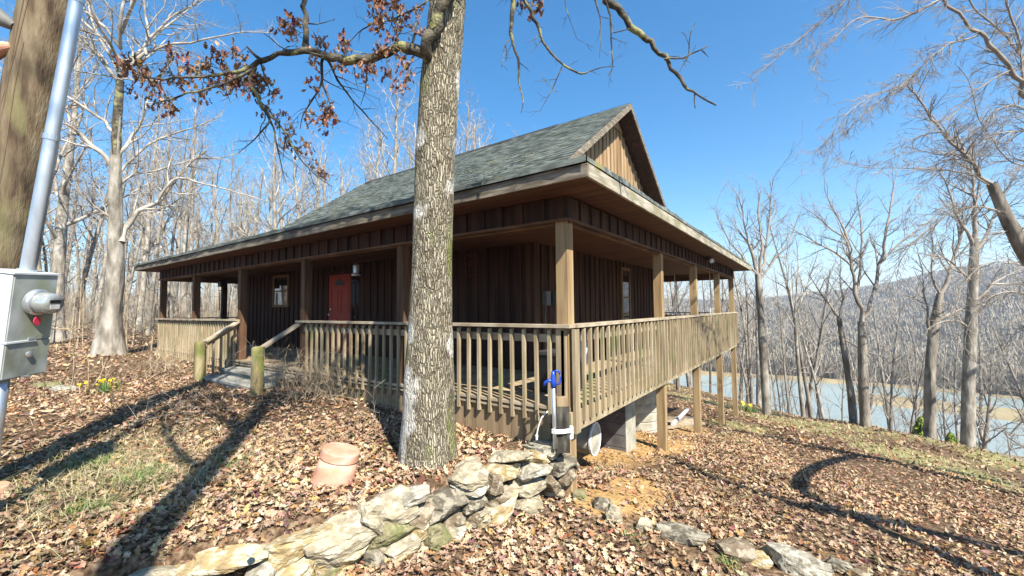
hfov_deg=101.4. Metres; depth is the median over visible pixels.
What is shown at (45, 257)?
bare tree
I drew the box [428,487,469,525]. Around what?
wall stone
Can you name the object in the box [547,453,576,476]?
wall stone
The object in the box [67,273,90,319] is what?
bare tree
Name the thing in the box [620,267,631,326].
window
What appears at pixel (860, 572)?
loose stone
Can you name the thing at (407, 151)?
bare tree
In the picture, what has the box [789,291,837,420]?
bare tree
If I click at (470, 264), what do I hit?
wall ornament
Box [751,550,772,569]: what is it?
loose stone
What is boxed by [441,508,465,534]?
wall stone
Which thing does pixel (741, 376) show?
bare tree
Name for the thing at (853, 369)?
bare tree
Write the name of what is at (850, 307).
woodland
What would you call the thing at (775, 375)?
bare tree
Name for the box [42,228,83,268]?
bare tree
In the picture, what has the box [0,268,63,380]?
meter cabinet
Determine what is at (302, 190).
bare tree
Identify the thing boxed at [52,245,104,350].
thin sapling
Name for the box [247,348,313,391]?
dry shrub
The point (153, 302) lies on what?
distant woodland
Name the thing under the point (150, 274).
bare tree
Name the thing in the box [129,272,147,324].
bare tree
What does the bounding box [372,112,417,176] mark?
bare tree
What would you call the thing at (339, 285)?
door
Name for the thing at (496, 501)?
wall stone
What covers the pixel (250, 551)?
white rock
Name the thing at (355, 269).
wind chime
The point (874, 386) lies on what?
bare tree
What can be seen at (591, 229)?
wooden house
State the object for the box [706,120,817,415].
bare tree
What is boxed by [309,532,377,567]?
wall stone
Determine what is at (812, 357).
bare tree
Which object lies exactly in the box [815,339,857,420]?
bare tree
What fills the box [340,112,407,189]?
bare tree
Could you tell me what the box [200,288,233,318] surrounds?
thin sapling
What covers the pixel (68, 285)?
bare tree
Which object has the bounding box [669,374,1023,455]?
lake
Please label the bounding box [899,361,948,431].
bare tree
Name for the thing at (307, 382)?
dry shrub
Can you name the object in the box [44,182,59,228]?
bare tree
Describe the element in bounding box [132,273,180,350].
thin sapling
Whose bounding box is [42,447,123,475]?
grass tuft
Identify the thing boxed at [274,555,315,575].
wall stone
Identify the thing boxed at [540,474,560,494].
wall stone
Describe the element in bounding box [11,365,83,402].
dry shrub
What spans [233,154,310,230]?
bare tree
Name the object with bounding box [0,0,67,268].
utility pole
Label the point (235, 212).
bare tree
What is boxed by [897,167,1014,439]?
bare tree
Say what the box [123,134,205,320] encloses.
bare tree
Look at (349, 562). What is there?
wall stone
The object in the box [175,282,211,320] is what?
thin sapling
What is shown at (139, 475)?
grass tuft
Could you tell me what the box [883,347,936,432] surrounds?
bare tree
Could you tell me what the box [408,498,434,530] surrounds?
wall stone
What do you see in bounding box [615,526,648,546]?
grass tuft
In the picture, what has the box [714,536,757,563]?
loose stone
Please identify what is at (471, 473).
wall stone
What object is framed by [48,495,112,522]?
grass tuft
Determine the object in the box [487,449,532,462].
wall stone
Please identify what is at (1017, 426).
bare tree
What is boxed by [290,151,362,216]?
bare tree
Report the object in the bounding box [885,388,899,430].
bare tree
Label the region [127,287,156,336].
thin sapling
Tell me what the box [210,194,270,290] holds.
bare tree
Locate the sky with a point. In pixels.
(690, 149)
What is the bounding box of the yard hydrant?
[543,369,560,448]
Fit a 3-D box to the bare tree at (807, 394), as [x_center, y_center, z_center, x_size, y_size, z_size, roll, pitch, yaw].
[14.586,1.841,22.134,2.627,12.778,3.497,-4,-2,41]
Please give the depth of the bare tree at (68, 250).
25.71 m
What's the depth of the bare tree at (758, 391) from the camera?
32.78 m
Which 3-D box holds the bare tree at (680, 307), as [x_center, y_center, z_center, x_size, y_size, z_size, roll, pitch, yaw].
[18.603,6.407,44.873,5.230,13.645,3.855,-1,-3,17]
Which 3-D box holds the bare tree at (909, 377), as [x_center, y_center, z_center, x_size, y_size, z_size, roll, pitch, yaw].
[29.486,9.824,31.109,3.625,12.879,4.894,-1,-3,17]
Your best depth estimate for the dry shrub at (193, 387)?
5.52 m
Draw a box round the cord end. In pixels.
[535,411,547,439]
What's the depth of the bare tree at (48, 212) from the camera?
35.54 m
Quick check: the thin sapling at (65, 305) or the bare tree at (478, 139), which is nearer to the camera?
the thin sapling at (65, 305)
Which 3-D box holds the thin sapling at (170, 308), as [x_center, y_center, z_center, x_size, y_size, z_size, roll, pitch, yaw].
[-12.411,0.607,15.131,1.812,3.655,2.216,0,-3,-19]
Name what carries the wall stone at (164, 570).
on the ground at (196, 546)
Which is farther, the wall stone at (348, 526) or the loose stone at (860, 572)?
the loose stone at (860, 572)
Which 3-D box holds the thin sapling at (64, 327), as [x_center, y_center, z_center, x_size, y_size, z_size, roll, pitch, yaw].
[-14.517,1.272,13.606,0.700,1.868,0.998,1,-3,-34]
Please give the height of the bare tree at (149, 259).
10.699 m
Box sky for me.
[0,0,1023,310]
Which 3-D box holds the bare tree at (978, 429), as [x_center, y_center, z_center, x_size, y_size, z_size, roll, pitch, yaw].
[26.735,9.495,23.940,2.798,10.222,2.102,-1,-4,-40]
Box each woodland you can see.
[65,272,232,325]
[664,261,1023,395]
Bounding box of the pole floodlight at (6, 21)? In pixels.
[0,8,13,59]
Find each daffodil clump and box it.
[77,378,120,394]
[741,401,758,412]
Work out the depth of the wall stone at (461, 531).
3.64 m
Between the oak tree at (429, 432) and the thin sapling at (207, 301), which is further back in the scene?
the thin sapling at (207, 301)
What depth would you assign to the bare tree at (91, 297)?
45.23 m
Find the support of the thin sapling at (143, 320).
on the ground at (196, 546)
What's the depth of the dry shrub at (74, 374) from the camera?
7.94 m
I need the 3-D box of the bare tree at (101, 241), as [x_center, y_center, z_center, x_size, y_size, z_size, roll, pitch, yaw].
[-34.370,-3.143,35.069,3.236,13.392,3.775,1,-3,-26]
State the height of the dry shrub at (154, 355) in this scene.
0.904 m
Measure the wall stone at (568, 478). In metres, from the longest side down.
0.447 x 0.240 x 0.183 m
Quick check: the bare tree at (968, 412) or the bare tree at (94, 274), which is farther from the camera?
the bare tree at (94, 274)
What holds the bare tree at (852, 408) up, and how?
on the ground at (196, 546)
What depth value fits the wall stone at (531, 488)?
4.23 m
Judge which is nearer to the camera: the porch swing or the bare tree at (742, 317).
the porch swing
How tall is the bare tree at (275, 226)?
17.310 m
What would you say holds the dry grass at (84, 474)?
on the ground at (196, 546)
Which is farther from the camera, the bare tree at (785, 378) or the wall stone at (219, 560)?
the bare tree at (785, 378)
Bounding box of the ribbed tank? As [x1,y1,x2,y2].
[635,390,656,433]
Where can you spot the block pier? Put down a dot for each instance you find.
(618, 429)
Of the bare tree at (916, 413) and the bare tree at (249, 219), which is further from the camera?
the bare tree at (249, 219)
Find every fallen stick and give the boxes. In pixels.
[117,405,191,428]
[221,461,308,510]
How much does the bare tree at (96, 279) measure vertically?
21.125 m
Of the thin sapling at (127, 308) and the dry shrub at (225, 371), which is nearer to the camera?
the dry shrub at (225, 371)
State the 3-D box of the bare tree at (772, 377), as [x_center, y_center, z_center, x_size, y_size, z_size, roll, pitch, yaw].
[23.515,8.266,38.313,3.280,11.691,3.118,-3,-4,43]
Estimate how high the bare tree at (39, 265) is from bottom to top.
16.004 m
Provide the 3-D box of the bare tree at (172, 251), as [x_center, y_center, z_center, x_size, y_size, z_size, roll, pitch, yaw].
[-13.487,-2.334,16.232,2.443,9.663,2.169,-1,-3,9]
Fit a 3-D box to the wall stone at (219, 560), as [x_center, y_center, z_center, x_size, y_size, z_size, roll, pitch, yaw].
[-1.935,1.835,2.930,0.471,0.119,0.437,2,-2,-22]
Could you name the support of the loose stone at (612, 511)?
on the ground at (196, 546)
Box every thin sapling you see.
[50,255,88,343]
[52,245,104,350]
[53,256,103,347]
[55,300,79,347]
[62,280,99,346]
[65,271,96,337]
[68,286,95,350]
[68,291,94,326]
[85,298,101,330]
[123,273,152,339]
[123,276,151,350]
[123,279,143,329]
[125,256,156,345]
[125,282,150,344]
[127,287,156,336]
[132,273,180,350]
[136,301,156,336]
[137,276,186,324]
[140,254,206,326]
[157,282,191,322]
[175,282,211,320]
[182,283,233,320]
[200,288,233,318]
[700,364,713,388]
[771,371,788,415]
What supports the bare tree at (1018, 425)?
on the ground at (196, 546)
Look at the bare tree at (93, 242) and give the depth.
19.64 m
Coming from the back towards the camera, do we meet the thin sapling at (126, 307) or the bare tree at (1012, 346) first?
the bare tree at (1012, 346)
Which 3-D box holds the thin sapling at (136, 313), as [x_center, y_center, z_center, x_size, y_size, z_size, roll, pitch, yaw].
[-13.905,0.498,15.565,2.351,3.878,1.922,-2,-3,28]
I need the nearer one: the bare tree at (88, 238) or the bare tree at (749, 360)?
the bare tree at (749, 360)
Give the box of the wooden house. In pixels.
[133,103,751,493]
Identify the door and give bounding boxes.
[328,274,350,353]
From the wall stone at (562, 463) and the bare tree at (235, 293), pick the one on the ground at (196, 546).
the bare tree at (235, 293)
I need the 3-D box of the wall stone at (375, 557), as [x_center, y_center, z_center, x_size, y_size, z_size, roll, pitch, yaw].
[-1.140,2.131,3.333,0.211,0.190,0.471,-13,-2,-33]
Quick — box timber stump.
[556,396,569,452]
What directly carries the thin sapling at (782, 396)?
on the ground at (196, 546)
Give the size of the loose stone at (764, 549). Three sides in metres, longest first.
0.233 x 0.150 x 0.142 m
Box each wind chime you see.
[217,279,226,315]
[351,263,359,318]
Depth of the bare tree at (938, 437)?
41.70 m
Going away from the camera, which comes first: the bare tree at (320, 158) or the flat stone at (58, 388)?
the flat stone at (58, 388)
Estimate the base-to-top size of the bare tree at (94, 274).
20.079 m
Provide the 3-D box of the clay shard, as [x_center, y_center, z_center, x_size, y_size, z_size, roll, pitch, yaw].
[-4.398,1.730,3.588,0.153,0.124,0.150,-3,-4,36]
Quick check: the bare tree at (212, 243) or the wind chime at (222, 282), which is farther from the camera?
the bare tree at (212, 243)
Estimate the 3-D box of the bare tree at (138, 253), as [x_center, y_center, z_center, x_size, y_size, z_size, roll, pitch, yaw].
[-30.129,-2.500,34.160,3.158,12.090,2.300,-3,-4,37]
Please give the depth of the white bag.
5.21 m
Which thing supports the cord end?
hanging from the yard hydrant
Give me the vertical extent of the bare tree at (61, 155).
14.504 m
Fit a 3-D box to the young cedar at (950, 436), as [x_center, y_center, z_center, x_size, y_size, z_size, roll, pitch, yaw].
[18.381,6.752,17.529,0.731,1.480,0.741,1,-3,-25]
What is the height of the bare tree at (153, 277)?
12.326 m
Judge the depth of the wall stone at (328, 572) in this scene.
3.06 m
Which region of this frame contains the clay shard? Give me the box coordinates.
[0,481,11,494]
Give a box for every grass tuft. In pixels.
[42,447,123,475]
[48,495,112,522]
[68,493,134,514]
[70,458,185,500]
[113,448,157,463]
[216,452,264,471]
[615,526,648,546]
[712,551,743,574]
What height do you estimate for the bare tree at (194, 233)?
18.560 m
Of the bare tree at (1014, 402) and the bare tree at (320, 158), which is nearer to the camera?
the bare tree at (1014, 402)
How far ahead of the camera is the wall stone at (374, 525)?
3.23 m
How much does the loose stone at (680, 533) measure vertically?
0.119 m
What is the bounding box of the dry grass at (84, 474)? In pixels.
[0,393,1023,573]
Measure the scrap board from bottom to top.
0.086 m
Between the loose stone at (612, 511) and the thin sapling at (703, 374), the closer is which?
the loose stone at (612, 511)
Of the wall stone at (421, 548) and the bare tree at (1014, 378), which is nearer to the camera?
the wall stone at (421, 548)
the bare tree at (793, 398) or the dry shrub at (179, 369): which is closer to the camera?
the dry shrub at (179, 369)
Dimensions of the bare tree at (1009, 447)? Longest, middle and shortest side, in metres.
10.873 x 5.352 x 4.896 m
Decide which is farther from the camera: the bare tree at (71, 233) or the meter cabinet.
the bare tree at (71, 233)
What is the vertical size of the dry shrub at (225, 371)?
1.039 m
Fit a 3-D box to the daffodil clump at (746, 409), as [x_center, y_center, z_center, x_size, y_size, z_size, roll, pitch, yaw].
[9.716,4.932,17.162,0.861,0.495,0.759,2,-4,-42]
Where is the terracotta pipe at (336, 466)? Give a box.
[310,442,359,490]
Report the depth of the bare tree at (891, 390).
25.62 m
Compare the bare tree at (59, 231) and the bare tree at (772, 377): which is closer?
the bare tree at (59, 231)
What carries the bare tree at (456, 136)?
on the ground at (196, 546)
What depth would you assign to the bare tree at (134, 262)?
29.50 m
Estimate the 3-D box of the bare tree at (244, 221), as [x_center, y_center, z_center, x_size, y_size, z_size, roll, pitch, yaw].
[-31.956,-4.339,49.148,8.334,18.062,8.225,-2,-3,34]
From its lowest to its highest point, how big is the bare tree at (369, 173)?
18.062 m
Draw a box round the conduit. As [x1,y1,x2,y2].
[0,0,85,455]
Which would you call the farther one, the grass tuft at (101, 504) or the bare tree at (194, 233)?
the bare tree at (194, 233)
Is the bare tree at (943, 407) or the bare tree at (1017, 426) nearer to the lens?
the bare tree at (1017, 426)
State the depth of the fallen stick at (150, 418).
5.43 m
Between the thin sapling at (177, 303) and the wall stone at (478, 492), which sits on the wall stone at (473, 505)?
the wall stone at (478, 492)
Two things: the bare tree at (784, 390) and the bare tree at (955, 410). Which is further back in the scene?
the bare tree at (784, 390)
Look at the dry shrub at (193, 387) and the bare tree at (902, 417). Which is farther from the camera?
the bare tree at (902, 417)
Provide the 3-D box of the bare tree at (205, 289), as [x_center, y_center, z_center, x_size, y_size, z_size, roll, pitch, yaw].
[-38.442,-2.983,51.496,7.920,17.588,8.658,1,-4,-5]
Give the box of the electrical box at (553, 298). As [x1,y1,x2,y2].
[552,292,555,348]
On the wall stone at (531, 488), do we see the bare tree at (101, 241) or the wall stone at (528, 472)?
the wall stone at (528, 472)
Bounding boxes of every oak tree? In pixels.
[0,0,280,355]
[111,0,716,470]
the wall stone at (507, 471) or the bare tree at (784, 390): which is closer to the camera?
the wall stone at (507, 471)
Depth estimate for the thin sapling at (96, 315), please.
19.30 m
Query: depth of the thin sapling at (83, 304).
13.15 m
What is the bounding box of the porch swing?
[674,272,711,315]
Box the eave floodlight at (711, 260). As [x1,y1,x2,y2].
[706,257,714,263]
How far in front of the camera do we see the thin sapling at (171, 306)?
17.75 m
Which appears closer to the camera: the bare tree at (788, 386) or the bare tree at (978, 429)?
the bare tree at (978, 429)
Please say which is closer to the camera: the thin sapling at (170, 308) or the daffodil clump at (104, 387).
the daffodil clump at (104, 387)
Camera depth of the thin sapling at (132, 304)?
17.52 m
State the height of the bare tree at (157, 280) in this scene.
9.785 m
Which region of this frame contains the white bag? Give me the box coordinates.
[579,332,587,364]
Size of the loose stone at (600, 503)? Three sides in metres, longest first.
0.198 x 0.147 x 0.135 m
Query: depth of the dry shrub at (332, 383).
6.67 m
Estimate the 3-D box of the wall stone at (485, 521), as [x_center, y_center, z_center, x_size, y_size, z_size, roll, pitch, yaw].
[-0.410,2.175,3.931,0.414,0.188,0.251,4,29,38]
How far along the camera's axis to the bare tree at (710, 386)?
26.63 m
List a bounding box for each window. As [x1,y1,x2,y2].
[272,274,289,306]
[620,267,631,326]
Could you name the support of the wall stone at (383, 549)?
on the wall stone at (375, 557)
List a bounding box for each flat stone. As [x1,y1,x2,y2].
[33,381,62,387]
[49,385,78,392]
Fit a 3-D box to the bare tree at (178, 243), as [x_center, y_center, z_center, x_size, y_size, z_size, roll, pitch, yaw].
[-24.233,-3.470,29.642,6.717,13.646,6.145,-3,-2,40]
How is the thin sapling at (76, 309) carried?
on the ground at (196, 546)
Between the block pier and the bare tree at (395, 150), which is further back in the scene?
the bare tree at (395, 150)
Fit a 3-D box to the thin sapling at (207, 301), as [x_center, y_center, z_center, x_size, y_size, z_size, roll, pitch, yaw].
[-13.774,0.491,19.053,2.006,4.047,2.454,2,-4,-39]
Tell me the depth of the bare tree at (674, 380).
41.66 m
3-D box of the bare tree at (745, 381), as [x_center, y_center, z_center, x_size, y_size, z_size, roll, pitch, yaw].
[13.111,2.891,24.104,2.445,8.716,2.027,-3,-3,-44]
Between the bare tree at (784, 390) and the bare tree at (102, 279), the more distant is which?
the bare tree at (784, 390)
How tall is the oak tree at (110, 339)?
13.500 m
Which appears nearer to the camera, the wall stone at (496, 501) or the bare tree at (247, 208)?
the wall stone at (496, 501)
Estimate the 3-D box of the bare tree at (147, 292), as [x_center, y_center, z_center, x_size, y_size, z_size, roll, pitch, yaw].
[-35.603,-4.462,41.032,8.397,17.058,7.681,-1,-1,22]
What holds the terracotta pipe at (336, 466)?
on the ground at (196, 546)
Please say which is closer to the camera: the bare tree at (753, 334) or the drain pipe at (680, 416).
the drain pipe at (680, 416)
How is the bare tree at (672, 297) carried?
on the ground at (196, 546)
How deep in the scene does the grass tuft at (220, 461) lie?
4.16 m
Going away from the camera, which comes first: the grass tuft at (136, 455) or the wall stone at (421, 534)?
the wall stone at (421, 534)
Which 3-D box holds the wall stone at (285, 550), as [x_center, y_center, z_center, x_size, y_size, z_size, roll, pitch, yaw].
[-1.645,1.895,3.084,0.601,0.221,0.380,-10,-5,-33]
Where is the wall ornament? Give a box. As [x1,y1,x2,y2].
[465,254,477,276]
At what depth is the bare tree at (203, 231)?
50.94 m
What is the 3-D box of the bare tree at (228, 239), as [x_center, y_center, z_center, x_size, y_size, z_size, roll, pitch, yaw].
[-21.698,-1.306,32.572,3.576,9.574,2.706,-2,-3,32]
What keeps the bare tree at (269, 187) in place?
on the ground at (196, 546)
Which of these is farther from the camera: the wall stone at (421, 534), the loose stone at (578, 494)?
the loose stone at (578, 494)
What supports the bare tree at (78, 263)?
on the ground at (196, 546)
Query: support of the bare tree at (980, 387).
on the ground at (196, 546)
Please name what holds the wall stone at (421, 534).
on the wall stone at (407, 544)
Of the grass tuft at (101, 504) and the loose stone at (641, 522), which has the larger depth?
the loose stone at (641, 522)
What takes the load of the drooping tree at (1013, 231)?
on the ground at (196, 546)
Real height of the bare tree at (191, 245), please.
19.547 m
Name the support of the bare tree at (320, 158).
on the ground at (196, 546)
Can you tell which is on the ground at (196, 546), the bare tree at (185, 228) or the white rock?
the bare tree at (185, 228)
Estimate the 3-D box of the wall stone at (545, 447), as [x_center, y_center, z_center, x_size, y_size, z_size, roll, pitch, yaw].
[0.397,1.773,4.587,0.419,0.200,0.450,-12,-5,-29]
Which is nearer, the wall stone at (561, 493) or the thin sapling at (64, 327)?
the wall stone at (561, 493)
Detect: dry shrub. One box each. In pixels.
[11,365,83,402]
[55,322,142,386]
[62,379,173,415]
[99,346,182,380]
[117,332,180,369]
[118,387,201,424]
[146,336,235,373]
[147,335,288,405]
[176,321,220,420]
[216,342,374,405]
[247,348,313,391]
[270,348,380,408]
[355,379,399,437]
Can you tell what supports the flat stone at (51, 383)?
on the ground at (196, 546)
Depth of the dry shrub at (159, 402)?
5.62 m
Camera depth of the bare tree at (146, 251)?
28.82 m
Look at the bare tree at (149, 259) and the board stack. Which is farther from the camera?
the bare tree at (149, 259)
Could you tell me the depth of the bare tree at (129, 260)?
44.35 m
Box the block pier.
[595,401,635,451]
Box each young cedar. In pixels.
[911,416,922,435]
[944,432,958,443]
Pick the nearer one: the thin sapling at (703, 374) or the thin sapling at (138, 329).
the thin sapling at (138, 329)
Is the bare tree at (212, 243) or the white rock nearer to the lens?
the white rock
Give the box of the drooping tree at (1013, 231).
[730,0,1023,405]
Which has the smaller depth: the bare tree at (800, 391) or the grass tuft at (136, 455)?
the grass tuft at (136, 455)
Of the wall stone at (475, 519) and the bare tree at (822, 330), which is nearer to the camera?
the wall stone at (475, 519)
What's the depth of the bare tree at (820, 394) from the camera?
36.07 m
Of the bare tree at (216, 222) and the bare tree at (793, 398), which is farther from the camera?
the bare tree at (793, 398)
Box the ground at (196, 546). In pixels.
[0,274,1023,575]
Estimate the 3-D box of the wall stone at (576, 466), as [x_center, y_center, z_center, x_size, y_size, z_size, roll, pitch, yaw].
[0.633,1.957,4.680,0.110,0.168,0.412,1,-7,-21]
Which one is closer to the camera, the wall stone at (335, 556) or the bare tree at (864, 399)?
the wall stone at (335, 556)
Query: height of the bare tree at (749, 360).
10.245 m
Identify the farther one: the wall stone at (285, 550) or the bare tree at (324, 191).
the bare tree at (324, 191)
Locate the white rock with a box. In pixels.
[246,547,253,556]
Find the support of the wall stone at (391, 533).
on the wall stone at (407, 544)
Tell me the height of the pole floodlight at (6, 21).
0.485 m
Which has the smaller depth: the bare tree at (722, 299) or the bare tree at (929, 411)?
the bare tree at (929, 411)
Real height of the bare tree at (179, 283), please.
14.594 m
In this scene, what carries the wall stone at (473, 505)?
on the wall stone at (475, 519)
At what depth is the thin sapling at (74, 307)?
14.80 m
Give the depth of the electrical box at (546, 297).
7.58 m
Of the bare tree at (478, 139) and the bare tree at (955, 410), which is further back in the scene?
the bare tree at (478, 139)
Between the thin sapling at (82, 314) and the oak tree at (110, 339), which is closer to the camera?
the oak tree at (110, 339)
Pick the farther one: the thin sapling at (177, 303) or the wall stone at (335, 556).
the thin sapling at (177, 303)
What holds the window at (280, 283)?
in the wooden house
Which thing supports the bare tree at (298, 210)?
on the ground at (196, 546)
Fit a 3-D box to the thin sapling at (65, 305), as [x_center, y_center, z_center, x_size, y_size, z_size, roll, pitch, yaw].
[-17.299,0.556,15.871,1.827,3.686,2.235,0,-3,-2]
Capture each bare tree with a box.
[0,1,127,269]
[0,15,171,342]
[1,60,135,271]
[37,121,157,338]
[40,95,105,253]
[41,183,134,285]
[41,237,70,271]
[42,139,103,283]
[42,205,83,292]
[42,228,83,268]
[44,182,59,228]
[51,172,100,327]
[52,164,107,325]
[65,232,77,292]
[65,263,91,320]
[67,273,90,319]
[70,127,145,332]
[72,213,125,325]
[79,153,147,325]
[81,250,125,312]
[85,176,127,302]
[86,276,96,320]
[91,205,147,319]
[94,85,225,331]
[106,148,196,322]
[122,160,160,325]
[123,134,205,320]
[123,151,207,320]
[124,87,225,317]
[125,188,175,325]
[125,252,147,308]
[126,193,156,312]
[127,96,210,335]
[127,115,197,317]
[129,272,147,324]
[131,188,161,317]
[136,202,163,300]
[153,194,237,318]
[153,229,170,313]
[154,124,241,320]
[157,217,209,315]
[164,160,258,316]
[169,190,220,316]
[170,205,208,248]
[174,196,222,301]
[185,161,238,318]
[188,155,275,240]
[197,166,271,292]
[202,134,245,316]
[205,179,262,318]
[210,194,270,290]
[212,213,243,328]
[217,193,260,240]
[219,126,322,236]
[219,157,267,318]
[228,173,290,237]
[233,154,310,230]
[265,147,331,224]
[283,155,334,221]
[285,122,350,219]
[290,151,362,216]
[294,151,350,214]
[337,154,380,195]
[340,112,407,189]
[346,44,418,186]
[358,126,456,185]
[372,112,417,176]
[392,118,464,153]
[393,118,459,168]
[456,80,489,153]
[459,112,493,152]
[461,130,496,149]
[664,283,683,383]
[665,280,709,387]
[665,281,703,390]
[665,293,708,319]
[688,245,743,384]
[697,280,712,392]
[702,279,772,401]
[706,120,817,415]
[720,239,813,406]
[720,280,757,402]
[722,233,779,400]
[731,310,758,401]
[735,245,765,403]
[757,212,818,417]
[762,136,950,426]
[765,318,786,409]
[767,259,817,414]
[769,196,824,416]
[769,333,788,411]
[773,334,803,412]
[776,366,799,412]
[777,289,872,419]
[779,249,855,417]
[780,365,804,414]
[781,365,794,410]
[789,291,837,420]
[790,245,897,424]
[813,358,828,418]
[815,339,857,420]
[819,341,905,414]
[820,300,923,430]
[831,321,888,403]
[870,292,922,429]
[878,326,926,428]
[883,336,940,421]
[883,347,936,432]
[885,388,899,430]
[895,401,908,431]
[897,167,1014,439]
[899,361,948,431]
[902,337,961,439]
[903,357,960,439]
[910,119,1023,448]
[913,331,986,443]
[936,348,1023,457]
[937,330,1023,448]
[950,368,1005,454]
[976,338,1023,445]
[977,316,1023,445]
[985,307,1023,392]
[991,373,1023,459]
[991,429,1023,460]
[1008,419,1023,435]
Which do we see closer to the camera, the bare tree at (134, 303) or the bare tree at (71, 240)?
the bare tree at (71, 240)
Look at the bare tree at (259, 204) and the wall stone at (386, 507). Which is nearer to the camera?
the wall stone at (386, 507)
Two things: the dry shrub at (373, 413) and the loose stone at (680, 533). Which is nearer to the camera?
the loose stone at (680, 533)
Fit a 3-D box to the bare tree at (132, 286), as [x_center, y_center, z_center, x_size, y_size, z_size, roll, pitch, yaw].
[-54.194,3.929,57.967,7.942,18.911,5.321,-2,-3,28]
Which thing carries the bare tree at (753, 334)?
on the ground at (196, 546)
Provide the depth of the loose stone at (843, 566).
3.70 m
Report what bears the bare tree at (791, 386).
on the ground at (196, 546)
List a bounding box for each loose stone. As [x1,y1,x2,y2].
[572,489,586,501]
[594,496,610,511]
[605,503,622,524]
[635,517,652,531]
[655,523,670,533]
[658,521,710,545]
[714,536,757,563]
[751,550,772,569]
[759,544,773,562]
[766,542,831,575]
[823,556,852,574]
[853,568,873,575]
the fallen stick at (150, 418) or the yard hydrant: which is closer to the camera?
the yard hydrant
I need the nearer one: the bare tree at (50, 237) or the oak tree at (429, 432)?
the oak tree at (429, 432)
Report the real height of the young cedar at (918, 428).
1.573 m
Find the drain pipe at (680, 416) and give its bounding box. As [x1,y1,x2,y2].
[671,407,688,425]
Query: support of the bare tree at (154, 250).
on the ground at (196, 546)
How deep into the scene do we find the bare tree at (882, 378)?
34.17 m
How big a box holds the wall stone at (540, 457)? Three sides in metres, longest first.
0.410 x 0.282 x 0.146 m
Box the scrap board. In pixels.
[668,424,678,428]
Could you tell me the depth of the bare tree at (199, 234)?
29.64 m
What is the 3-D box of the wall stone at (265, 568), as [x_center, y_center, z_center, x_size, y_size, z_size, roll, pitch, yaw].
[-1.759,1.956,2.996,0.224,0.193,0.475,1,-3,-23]
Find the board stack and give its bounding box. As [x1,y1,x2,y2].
[667,416,704,428]
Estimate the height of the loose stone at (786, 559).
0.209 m
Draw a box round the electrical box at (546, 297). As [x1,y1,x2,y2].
[542,291,550,348]
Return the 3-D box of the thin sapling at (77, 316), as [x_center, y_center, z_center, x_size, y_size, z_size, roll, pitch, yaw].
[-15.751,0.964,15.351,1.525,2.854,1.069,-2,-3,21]
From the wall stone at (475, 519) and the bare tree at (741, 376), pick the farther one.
the bare tree at (741, 376)
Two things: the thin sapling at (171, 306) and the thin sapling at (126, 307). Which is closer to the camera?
the thin sapling at (126, 307)
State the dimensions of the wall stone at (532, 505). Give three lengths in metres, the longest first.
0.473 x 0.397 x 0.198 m
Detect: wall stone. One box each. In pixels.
[128,565,176,575]
[174,560,213,575]
[190,543,268,574]
[245,561,275,575]
[258,523,332,572]
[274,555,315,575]
[303,498,372,555]
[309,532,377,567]
[314,542,369,571]
[314,568,346,575]
[356,491,383,534]
[359,548,385,570]
[360,545,388,560]
[362,484,420,525]
[367,523,415,550]
[384,532,423,563]
[402,484,429,508]
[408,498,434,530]
[408,546,428,560]
[411,522,428,542]
[423,521,453,550]
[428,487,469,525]
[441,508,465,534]
[447,455,489,490]
[449,483,489,498]
[454,525,466,542]
[460,495,488,514]
[465,513,490,532]
[466,506,489,527]
[484,462,520,481]
[484,483,514,508]
[485,471,503,495]
[485,489,519,528]
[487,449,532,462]
[504,477,546,497]
[514,461,552,484]
[515,493,544,514]
[522,439,559,459]
[524,449,550,463]
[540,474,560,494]
[542,486,564,497]
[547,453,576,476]
[555,468,576,485]
[572,460,579,471]
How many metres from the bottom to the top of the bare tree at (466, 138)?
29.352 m
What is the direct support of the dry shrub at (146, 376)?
on the ground at (196, 546)
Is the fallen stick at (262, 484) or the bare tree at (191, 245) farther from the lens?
the bare tree at (191, 245)
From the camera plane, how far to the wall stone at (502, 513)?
3.98 m
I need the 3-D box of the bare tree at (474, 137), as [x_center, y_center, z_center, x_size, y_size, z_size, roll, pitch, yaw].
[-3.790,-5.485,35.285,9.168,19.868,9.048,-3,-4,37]
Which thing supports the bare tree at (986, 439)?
on the ground at (196, 546)
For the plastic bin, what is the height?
0.452 m
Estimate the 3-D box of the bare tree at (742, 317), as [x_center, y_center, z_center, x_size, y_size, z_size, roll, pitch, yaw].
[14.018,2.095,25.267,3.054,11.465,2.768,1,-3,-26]
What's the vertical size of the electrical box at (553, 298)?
1.410 m
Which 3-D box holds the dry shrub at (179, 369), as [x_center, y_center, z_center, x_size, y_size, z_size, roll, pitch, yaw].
[-7.749,1.637,10.220,1.736,1.076,1.727,-3,-4,36]
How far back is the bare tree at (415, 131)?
38.91 m
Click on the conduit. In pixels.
(51, 137)
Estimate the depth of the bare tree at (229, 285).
17.54 m
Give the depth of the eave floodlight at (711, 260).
10.51 m
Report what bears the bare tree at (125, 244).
on the ground at (196, 546)
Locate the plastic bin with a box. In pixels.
[552,422,600,455]
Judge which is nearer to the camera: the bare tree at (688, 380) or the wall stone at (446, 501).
the wall stone at (446, 501)

